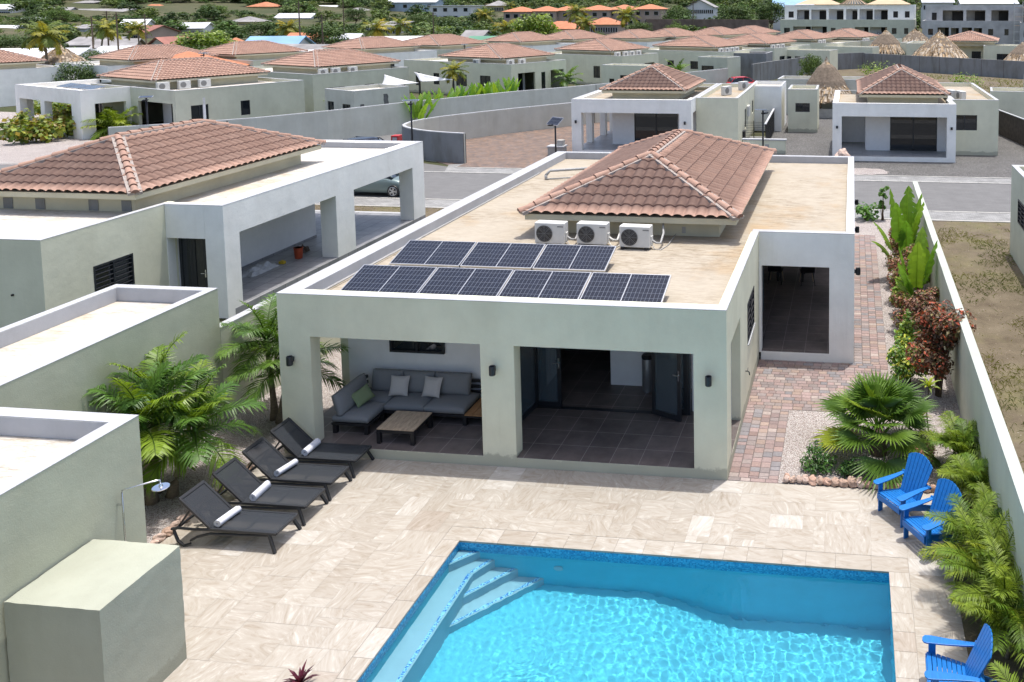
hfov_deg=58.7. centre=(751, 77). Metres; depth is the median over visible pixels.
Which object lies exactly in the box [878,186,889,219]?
sea grape
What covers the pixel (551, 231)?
air conditioner
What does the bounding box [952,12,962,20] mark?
doorway
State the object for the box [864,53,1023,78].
block wall
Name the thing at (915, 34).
thatched hut
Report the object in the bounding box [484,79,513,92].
banana plant
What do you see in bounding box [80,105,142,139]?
palm tree
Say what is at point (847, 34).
flat roofed house
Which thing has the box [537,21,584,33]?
house
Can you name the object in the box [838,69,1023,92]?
back lot
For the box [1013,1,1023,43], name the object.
scaffolding
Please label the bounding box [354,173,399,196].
parked car
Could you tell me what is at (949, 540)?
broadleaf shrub
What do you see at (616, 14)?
townhouse
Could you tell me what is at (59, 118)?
sea grape
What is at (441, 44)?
flat roofed house
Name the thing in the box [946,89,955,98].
air conditioner
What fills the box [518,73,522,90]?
glass door
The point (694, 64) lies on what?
window
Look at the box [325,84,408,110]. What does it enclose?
shed
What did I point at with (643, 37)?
flat roofed house
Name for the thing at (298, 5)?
utility pole
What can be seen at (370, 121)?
boundary wall
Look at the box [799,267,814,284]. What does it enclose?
dining chair
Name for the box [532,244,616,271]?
solar module
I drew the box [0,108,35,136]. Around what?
sea grape
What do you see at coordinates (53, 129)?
sea grape
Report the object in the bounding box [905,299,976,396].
brown shrub
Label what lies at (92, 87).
solar module
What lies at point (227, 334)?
boundary wall
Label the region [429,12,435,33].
utility pole
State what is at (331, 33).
leafy tree
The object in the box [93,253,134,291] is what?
window
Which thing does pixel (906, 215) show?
banana plant
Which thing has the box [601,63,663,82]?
shed
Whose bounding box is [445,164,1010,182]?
pavement
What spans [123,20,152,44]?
coconut palm
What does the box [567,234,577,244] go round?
refrigerant hose
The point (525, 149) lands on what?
driveway
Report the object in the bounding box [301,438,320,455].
rolled towel
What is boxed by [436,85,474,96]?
banana plant
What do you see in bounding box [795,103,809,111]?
window
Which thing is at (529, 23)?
leafy tree
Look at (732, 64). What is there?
shed
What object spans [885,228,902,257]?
copper shrub
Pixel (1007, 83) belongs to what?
dry grass
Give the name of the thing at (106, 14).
utility pole
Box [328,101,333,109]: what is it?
window
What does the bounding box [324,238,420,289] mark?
solar cable
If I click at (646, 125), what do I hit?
glass door
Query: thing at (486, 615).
water
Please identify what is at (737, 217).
pool house
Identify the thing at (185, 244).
door
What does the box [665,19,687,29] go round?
leafy tree
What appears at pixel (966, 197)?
road
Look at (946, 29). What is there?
doorway
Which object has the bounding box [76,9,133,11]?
house
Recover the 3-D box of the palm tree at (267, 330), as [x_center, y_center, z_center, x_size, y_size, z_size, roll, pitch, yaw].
[-10.835,6.359,19.506,2.979,2.889,2.507,3,6,37]
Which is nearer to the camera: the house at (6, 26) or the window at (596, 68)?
the window at (596, 68)
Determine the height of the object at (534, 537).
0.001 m
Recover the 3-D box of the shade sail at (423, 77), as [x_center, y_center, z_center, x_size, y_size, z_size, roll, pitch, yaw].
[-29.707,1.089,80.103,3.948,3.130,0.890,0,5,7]
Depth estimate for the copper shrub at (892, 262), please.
28.46 m
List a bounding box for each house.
[0,4,26,12]
[0,25,27,27]
[0,49,67,106]
[0,119,425,327]
[1,48,101,57]
[14,57,304,139]
[48,7,76,9]
[55,44,219,82]
[64,36,126,47]
[74,0,101,3]
[74,24,90,31]
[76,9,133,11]
[89,38,145,48]
[95,46,130,51]
[120,19,155,25]
[126,25,180,37]
[147,36,196,45]
[164,51,249,64]
[179,22,215,31]
[202,40,307,65]
[233,16,268,24]
[246,2,281,7]
[246,36,315,43]
[252,48,409,112]
[275,13,315,18]
[276,129,860,479]
[285,44,329,49]
[287,33,326,43]
[321,36,436,66]
[334,33,363,40]
[367,21,414,33]
[370,36,420,40]
[387,0,446,11]
[403,34,489,56]
[404,43,565,95]
[428,5,483,16]
[461,30,494,37]
[469,36,494,39]
[482,31,574,51]
[485,1,507,11]
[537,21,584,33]
[546,38,658,83]
[548,29,603,42]
[571,63,755,151]
[589,17,624,34]
[602,29,669,47]
[642,35,769,71]
[652,28,704,40]
[685,0,718,18]
[694,26,748,38]
[729,32,809,60]
[734,25,780,34]
[773,0,805,28]
[775,29,861,48]
[825,28,901,54]
[832,64,998,162]
[906,30,999,58]
[919,0,954,27]
[956,0,1019,4]
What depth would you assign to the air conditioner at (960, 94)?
54.54 m
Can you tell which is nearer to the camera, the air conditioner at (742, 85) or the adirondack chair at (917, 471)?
the adirondack chair at (917, 471)
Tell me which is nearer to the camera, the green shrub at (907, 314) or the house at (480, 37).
the green shrub at (907, 314)
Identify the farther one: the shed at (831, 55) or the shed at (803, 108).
the shed at (831, 55)
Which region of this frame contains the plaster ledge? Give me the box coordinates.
[4,539,186,681]
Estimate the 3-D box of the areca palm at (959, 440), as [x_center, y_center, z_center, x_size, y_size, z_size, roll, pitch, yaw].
[4.187,7.393,17.285,1.551,1.095,1.844,-2,5,-16]
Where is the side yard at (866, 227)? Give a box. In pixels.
[855,219,874,234]
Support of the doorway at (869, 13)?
in the apartment block at (896, 21)
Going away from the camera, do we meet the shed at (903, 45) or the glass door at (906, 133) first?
the glass door at (906, 133)
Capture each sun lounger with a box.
[171,480,301,553]
[212,457,328,525]
[242,436,351,501]
[270,417,374,477]
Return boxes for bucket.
[293,246,302,258]
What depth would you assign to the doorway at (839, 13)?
196.42 m
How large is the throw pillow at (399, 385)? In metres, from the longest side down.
0.440 x 0.440 x 0.150 m
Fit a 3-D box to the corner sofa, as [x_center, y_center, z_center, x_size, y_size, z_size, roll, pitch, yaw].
[-7.188,7.183,19.046,3.720,0.865,1.560,0,5,7]
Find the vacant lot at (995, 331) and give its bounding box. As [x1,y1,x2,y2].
[932,221,1023,472]
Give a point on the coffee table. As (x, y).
(411, 423)
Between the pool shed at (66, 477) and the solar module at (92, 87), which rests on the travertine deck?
the pool shed at (66, 477)
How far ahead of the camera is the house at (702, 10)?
294.12 m
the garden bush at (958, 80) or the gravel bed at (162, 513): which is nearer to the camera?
the gravel bed at (162, 513)
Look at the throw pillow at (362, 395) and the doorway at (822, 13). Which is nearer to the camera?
the throw pillow at (362, 395)
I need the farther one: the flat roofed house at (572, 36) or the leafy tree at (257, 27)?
the leafy tree at (257, 27)
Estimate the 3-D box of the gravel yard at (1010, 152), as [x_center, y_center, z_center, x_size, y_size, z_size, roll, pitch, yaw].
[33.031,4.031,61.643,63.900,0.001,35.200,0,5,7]
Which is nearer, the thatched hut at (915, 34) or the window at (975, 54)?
the window at (975, 54)
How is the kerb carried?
on the ground at (88, 10)
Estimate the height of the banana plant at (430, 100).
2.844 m
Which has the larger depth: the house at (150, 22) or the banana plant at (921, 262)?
the house at (150, 22)
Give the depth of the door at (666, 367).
19.08 m
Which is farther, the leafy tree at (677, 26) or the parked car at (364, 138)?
the leafy tree at (677, 26)
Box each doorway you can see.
[804,11,808,19]
[820,11,825,19]
[837,11,843,19]
[852,11,856,19]
[867,11,872,19]
[881,11,887,19]
[945,28,948,36]
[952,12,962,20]
[975,12,984,20]
[999,11,1007,20]
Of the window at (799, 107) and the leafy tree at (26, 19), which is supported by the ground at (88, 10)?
the leafy tree at (26, 19)
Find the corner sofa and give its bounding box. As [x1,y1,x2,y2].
[331,368,481,434]
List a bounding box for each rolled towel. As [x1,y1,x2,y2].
[214,506,241,526]
[250,480,270,500]
[274,459,297,476]
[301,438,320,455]
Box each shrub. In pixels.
[799,440,837,475]
[835,456,861,478]
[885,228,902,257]
[885,248,907,276]
[886,257,922,292]
[886,334,928,382]
[888,291,909,327]
[889,276,918,311]
[893,319,921,351]
[903,243,927,257]
[903,308,914,323]
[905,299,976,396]
[906,290,937,332]
[915,443,937,461]
[922,287,939,304]
[939,534,965,575]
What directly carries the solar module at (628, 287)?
on the pool house at (737, 217)
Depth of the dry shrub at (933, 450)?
17.24 m
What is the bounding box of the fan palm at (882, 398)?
[810,369,941,492]
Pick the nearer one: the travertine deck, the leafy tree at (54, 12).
the travertine deck
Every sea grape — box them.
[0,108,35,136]
[0,113,49,143]
[15,115,65,143]
[33,100,70,115]
[34,113,72,135]
[52,104,71,120]
[56,116,101,137]
[855,202,879,220]
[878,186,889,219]
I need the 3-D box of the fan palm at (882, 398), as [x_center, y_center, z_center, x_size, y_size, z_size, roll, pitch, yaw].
[2.768,7.247,18.026,3.107,2.256,3.110,-4,6,-38]
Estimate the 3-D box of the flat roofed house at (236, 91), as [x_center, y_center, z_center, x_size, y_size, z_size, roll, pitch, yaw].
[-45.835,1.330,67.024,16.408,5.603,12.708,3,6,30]
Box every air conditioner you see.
[156,82,169,89]
[177,80,190,88]
[198,79,210,86]
[318,68,327,73]
[330,68,340,72]
[348,66,357,70]
[473,59,480,62]
[506,60,513,63]
[518,59,525,63]
[535,220,567,243]
[576,221,609,245]
[619,223,652,250]
[721,86,731,94]
[738,81,747,89]
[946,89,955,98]
[956,90,965,98]
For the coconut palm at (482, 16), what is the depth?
218.51 m
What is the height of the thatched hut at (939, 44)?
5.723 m
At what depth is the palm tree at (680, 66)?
95.74 m
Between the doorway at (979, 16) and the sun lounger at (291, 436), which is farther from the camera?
the doorway at (979, 16)
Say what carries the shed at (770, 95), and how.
on the gravel yard at (1010, 152)
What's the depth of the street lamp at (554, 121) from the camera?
49.05 m
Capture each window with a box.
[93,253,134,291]
[191,104,208,118]
[241,100,249,114]
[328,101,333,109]
[389,340,444,353]
[434,73,439,84]
[456,74,466,85]
[480,75,490,85]
[541,72,544,88]
[594,66,599,77]
[668,60,673,67]
[690,61,697,68]
[702,65,713,70]
[747,286,753,343]
[789,11,793,17]
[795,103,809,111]
[893,11,897,17]
[905,11,909,17]
[928,29,932,34]
[932,13,936,19]
[956,115,976,129]
[972,51,980,58]
[988,29,992,34]
[997,54,1007,59]
[1017,199,1023,229]
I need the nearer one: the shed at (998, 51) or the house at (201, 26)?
the shed at (998, 51)
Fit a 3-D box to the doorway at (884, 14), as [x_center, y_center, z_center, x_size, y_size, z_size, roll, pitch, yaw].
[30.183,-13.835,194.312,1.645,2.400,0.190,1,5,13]
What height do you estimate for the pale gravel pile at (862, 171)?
0.001 m
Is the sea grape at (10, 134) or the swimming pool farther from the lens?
the sea grape at (10, 134)
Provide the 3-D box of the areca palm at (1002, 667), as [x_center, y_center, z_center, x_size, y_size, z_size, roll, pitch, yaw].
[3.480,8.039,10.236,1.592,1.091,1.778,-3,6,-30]
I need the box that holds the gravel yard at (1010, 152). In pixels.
[771,114,1023,177]
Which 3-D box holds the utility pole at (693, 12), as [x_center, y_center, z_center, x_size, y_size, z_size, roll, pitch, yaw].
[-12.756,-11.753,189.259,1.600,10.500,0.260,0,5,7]
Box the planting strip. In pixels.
[948,494,1023,681]
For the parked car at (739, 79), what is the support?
on the ground at (88, 10)
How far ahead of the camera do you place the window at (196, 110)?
61.63 m
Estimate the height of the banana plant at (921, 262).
2.734 m
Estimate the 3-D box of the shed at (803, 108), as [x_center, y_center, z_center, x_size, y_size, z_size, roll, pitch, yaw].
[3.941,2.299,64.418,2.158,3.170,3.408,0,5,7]
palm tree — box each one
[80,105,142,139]
[81,331,267,505]
[211,293,348,423]
[551,65,582,86]
[664,58,690,71]
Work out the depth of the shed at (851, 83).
72.88 m
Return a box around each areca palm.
[915,504,1023,613]
[918,410,981,471]
[924,481,1007,580]
[935,452,991,515]
[942,535,1023,675]
[988,660,1021,681]
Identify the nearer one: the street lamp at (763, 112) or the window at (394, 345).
the window at (394, 345)
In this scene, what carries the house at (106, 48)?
on the ground at (88, 10)
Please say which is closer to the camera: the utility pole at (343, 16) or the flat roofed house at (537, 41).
the flat roofed house at (537, 41)
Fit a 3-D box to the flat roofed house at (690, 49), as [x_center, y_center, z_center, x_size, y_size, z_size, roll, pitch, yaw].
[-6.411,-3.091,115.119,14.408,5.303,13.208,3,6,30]
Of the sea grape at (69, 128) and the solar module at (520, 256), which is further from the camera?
the sea grape at (69, 128)
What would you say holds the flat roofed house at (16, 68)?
on the ground at (88, 10)
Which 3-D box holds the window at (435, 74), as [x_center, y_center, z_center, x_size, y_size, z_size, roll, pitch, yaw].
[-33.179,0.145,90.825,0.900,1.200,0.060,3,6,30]
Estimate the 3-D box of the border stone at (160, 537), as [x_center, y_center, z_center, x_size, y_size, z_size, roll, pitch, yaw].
[-10.435,8.120,15.158,0.169,0.180,0.204,2,5,24]
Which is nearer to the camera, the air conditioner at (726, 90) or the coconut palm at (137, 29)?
the air conditioner at (726, 90)
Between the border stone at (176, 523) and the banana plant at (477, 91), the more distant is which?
the banana plant at (477, 91)
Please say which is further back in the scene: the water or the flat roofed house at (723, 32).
the flat roofed house at (723, 32)
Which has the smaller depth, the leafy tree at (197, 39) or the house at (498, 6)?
the leafy tree at (197, 39)
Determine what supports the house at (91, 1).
on the ground at (88, 10)
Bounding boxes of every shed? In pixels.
[0,284,224,475]
[0,407,146,681]
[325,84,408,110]
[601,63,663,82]
[698,55,740,78]
[734,51,772,77]
[754,81,785,130]
[778,76,861,113]
[787,49,837,72]
[788,85,818,132]
[824,46,878,53]
[900,41,924,54]
[983,44,1018,59]
[990,87,1023,117]
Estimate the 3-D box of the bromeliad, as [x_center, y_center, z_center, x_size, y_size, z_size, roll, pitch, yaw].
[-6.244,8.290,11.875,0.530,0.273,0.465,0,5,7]
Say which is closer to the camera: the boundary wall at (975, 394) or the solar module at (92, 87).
the boundary wall at (975, 394)
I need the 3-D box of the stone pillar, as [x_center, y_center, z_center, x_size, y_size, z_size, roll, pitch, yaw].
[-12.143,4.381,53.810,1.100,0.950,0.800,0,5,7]
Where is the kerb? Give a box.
[2,163,1010,222]
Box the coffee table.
[376,411,432,445]
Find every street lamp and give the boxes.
[138,95,153,124]
[402,99,418,140]
[546,117,563,151]
[755,109,770,145]
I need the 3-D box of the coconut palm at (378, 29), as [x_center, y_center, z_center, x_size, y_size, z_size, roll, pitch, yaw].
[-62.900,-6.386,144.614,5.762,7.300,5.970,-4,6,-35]
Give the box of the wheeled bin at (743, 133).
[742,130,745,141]
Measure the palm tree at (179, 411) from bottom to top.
2.952 m
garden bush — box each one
[858,62,894,74]
[948,72,983,85]
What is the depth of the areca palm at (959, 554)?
13.52 m
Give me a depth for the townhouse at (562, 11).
278.29 m
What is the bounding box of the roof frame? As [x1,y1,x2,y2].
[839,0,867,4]
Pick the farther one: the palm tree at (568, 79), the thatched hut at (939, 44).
the thatched hut at (939, 44)
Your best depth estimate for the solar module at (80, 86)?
64.40 m
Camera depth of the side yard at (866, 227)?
36.34 m
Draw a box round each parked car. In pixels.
[343,136,383,139]
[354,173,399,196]
[726,76,754,82]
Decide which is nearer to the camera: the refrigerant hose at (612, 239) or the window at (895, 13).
the refrigerant hose at (612, 239)
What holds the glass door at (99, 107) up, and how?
in the flat roofed house at (236, 91)
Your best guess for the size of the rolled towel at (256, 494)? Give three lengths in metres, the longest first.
0.462 x 0.144 x 0.124 m
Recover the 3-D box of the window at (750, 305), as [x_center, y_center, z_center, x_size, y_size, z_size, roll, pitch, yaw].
[-0.035,5.726,20.831,0.072,0.950,1.330,0,5,7]
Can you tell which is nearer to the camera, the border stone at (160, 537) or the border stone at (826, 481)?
the border stone at (160, 537)
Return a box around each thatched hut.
[36,44,87,64]
[806,58,851,117]
[870,28,904,54]
[902,27,927,41]
[912,29,968,57]
[1003,42,1023,60]
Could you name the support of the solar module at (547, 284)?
on the pool house at (737, 217)
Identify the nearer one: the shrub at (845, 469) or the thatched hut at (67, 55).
the shrub at (845, 469)
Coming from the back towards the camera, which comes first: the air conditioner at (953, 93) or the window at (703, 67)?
the window at (703, 67)
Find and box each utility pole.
[86,16,96,48]
[102,11,110,45]
[111,12,121,49]
[144,14,146,44]
[294,1,303,35]
[321,14,323,43]
[342,0,344,32]
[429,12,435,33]
[689,2,696,27]
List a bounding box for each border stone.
[150,539,158,543]
[152,533,165,542]
[161,526,172,537]
[169,520,179,526]
[176,514,189,522]
[782,475,789,482]
[789,476,795,482]
[796,475,801,483]
[802,477,808,483]
[808,475,816,485]
[817,478,822,484]
[823,477,830,485]
[831,477,838,486]
[835,148,849,155]
[839,478,847,487]
[847,478,856,487]
[856,479,864,488]
[864,480,871,488]
[931,484,935,492]
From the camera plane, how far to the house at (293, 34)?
145.67 m
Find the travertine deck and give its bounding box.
[160,453,967,681]
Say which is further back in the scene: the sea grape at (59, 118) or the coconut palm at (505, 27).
the coconut palm at (505, 27)
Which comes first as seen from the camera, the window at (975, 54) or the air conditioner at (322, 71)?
the air conditioner at (322, 71)
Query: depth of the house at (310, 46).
121.23 m
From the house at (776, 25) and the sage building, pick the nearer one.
the sage building
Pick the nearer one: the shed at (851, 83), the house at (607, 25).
the shed at (851, 83)
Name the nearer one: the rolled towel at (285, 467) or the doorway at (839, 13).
the rolled towel at (285, 467)
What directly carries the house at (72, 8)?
on the ground at (88, 10)
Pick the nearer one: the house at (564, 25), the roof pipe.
the roof pipe
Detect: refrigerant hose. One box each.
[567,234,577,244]
[609,222,621,246]
[652,223,675,249]
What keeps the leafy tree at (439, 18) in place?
on the ground at (88, 10)
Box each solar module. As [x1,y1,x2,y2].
[55,83,79,87]
[67,84,92,88]
[80,85,106,89]
[341,264,437,292]
[389,240,476,266]
[419,267,513,295]
[460,242,545,269]
[498,270,591,298]
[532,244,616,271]
[580,272,670,302]
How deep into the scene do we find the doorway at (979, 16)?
184.81 m
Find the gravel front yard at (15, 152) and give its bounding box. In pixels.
[0,112,157,163]
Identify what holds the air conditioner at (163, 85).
on the flat roofed house at (236, 91)
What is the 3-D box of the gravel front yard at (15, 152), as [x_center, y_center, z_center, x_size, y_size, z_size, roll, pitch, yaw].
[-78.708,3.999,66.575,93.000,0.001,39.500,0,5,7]
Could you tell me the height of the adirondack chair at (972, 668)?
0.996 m
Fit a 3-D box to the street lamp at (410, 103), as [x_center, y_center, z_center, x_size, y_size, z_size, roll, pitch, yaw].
[-19.778,3.252,50.098,0.900,3.888,0.651,-1,5,-13]
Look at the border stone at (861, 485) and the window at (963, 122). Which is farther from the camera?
the window at (963, 122)
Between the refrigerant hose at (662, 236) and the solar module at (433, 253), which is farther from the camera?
the refrigerant hose at (662, 236)
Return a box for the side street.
[377,133,488,173]
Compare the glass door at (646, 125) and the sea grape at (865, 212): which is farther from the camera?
the glass door at (646, 125)
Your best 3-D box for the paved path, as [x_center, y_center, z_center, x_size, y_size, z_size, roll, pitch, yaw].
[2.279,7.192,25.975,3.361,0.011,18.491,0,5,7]
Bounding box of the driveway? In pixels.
[436,121,609,167]
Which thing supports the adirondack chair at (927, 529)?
on the travertine deck
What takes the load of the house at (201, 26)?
on the ground at (88, 10)
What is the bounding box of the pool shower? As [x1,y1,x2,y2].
[116,479,169,540]
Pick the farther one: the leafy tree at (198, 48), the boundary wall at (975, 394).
the leafy tree at (198, 48)
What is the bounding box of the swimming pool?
[334,526,919,681]
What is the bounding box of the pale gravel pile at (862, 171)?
[854,168,887,174]
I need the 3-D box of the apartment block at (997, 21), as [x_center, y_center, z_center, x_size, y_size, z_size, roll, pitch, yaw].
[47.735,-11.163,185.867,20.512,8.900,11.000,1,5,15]
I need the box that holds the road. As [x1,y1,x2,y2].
[0,164,1010,212]
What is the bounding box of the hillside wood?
[0,0,1023,47]
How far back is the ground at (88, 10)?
304.56 m
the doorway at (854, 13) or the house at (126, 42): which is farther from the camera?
the doorway at (854, 13)
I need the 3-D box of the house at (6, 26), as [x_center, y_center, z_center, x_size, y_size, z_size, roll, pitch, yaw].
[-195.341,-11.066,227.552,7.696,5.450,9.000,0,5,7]
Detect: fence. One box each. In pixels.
[764,108,774,137]
[998,109,1023,145]
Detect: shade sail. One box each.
[382,74,419,94]
[414,72,454,92]
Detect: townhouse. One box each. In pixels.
[502,7,532,23]
[531,6,557,21]
[556,6,581,23]
[580,5,611,22]
[609,5,637,24]
[636,4,667,24]
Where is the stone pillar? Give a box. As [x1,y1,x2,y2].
[546,139,567,155]
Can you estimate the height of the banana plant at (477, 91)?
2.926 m
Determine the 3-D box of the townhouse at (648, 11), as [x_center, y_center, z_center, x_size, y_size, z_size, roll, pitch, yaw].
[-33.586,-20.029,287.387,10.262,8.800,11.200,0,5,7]
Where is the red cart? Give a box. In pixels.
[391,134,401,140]
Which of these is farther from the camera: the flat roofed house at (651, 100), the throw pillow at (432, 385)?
the flat roofed house at (651, 100)
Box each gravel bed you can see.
[143,347,342,543]
[778,219,972,494]
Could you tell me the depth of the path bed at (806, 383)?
21.40 m
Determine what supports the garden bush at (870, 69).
on the back lot at (851, 72)
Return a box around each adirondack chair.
[873,452,932,527]
[899,478,961,558]
[922,624,996,681]
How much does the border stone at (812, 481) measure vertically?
0.214 m
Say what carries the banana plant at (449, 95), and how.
on the ground at (88, 10)
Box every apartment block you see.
[780,0,915,38]
[922,5,1022,43]
[1019,6,1023,43]
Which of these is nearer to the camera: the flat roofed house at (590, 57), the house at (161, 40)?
the flat roofed house at (590, 57)
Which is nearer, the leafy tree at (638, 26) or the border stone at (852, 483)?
the border stone at (852, 483)
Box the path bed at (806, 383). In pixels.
[728,236,888,483]
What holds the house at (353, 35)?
on the ground at (88, 10)
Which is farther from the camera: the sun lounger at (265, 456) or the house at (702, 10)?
the house at (702, 10)
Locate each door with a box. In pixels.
[96,103,102,112]
[178,238,194,286]
[192,239,207,287]
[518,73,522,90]
[520,346,537,420]
[536,347,561,406]
[634,113,677,140]
[651,352,681,421]
[682,354,687,414]
[890,117,936,150]
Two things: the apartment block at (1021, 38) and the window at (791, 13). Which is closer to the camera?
the apartment block at (1021, 38)
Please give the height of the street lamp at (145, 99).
3.953 m
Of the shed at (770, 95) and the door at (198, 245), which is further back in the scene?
the shed at (770, 95)
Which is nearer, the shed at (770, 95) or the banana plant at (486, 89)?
the shed at (770, 95)
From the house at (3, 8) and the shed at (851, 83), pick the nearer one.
the shed at (851, 83)
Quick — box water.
[361,546,895,681]
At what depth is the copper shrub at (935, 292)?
24.62 m
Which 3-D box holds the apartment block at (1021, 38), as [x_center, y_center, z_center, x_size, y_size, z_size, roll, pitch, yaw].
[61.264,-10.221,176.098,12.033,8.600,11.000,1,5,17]
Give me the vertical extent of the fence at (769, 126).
1.650 m
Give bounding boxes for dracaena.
[918,376,940,429]
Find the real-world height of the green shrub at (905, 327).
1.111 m
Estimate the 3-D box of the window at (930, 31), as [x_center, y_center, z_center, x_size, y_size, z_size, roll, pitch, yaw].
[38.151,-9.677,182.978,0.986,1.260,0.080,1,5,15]
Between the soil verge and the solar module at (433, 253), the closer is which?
the solar module at (433, 253)
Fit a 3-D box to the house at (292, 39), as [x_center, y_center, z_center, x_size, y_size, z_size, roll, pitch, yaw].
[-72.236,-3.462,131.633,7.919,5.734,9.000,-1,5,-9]
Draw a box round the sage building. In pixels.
[1010,165,1023,274]
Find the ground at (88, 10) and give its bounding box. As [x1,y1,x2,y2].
[0,0,1010,488]
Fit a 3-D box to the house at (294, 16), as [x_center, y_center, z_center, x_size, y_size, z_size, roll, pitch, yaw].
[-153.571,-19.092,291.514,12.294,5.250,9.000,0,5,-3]
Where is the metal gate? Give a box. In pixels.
[744,121,764,137]
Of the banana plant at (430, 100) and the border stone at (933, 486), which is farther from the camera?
the banana plant at (430, 100)
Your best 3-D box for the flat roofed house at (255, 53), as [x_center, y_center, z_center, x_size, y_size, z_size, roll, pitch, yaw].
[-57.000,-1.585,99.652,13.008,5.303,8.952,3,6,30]
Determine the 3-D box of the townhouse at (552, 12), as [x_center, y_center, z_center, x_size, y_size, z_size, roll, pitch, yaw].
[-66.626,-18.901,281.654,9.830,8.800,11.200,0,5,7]
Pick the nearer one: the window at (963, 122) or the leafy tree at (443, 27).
the window at (963, 122)
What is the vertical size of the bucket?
0.400 m
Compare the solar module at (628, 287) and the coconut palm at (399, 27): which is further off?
the coconut palm at (399, 27)
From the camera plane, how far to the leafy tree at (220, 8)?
278.66 m
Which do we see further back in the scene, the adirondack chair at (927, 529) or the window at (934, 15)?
the window at (934, 15)
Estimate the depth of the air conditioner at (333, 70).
76.43 m
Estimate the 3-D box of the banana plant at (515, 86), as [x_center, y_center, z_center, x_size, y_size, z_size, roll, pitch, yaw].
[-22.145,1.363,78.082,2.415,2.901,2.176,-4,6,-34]
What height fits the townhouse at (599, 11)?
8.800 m
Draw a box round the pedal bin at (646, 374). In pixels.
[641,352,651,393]
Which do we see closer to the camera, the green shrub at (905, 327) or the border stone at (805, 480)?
the border stone at (805, 480)
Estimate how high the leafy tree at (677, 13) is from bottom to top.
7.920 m
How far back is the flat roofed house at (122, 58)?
88.80 m
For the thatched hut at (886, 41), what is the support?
on the ground at (88, 10)
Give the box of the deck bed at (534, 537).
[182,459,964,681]
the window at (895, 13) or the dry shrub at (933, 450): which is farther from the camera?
the window at (895, 13)
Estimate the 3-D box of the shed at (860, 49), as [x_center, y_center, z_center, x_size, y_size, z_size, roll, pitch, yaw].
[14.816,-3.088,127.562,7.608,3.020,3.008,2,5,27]
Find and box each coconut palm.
[15,20,70,64]
[81,18,122,45]
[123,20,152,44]
[275,19,301,35]
[357,18,394,36]
[388,17,411,34]
[440,60,468,86]
[474,8,495,23]
[492,18,514,34]
[504,1,514,9]
[563,3,591,26]
[573,15,597,32]
[612,5,640,29]
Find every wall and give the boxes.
[107,68,727,139]
[220,297,340,419]
[402,102,608,162]
[646,19,768,30]
[742,138,786,153]
[751,52,863,80]
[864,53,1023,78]
[913,181,1023,651]
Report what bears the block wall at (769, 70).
on the ground at (88, 10)
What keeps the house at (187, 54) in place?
on the ground at (88, 10)
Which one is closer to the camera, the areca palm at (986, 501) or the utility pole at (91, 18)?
the areca palm at (986, 501)
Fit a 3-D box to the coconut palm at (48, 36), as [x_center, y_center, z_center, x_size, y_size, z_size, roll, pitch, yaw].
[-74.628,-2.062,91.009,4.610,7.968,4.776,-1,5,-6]
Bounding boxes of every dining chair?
[767,266,783,284]
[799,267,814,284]
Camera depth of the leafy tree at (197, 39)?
124.96 m
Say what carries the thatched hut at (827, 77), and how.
on the gravel yard at (1010, 152)
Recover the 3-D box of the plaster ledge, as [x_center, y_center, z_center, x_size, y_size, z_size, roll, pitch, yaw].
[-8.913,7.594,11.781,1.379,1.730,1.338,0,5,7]
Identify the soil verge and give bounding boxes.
[315,205,443,216]
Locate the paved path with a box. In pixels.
[728,235,888,482]
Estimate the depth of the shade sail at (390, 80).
77.38 m
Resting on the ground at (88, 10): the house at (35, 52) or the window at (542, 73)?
the house at (35, 52)
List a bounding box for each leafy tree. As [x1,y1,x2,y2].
[0,33,39,48]
[13,15,52,30]
[40,6,77,19]
[51,60,98,81]
[80,49,109,60]
[170,30,235,49]
[178,44,205,49]
[199,1,230,17]
[239,21,273,35]
[301,22,349,43]
[339,7,367,23]
[403,14,432,24]
[430,16,463,26]
[430,26,459,33]
[473,7,497,16]
[507,13,560,34]
[625,21,652,30]
[661,6,696,18]
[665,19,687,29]
[718,4,754,19]
[754,0,786,28]
[797,53,822,75]
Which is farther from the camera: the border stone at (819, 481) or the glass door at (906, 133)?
the glass door at (906, 133)
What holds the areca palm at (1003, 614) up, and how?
on the planting strip
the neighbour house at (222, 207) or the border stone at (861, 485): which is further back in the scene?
the neighbour house at (222, 207)
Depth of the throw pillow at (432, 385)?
19.27 m
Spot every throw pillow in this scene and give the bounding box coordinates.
[352,384,374,407]
[388,375,409,395]
[422,376,442,397]
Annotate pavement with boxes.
[315,198,1010,220]
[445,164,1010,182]
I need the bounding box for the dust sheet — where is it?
[242,261,279,277]
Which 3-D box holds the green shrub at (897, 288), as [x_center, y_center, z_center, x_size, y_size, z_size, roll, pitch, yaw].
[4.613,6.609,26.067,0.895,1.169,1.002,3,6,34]
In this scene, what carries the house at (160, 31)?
on the ground at (88, 10)
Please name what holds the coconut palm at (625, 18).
on the ground at (88, 10)
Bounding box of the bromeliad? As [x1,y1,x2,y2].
[284,660,317,681]
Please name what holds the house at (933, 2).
on the ground at (88, 10)
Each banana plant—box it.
[401,93,439,119]
[414,91,443,109]
[421,88,460,98]
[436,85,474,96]
[456,83,481,94]
[467,82,491,93]
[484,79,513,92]
[502,77,520,91]
[872,186,924,257]
[895,226,937,298]
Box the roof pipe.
[544,167,586,179]
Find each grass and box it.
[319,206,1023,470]
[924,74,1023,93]

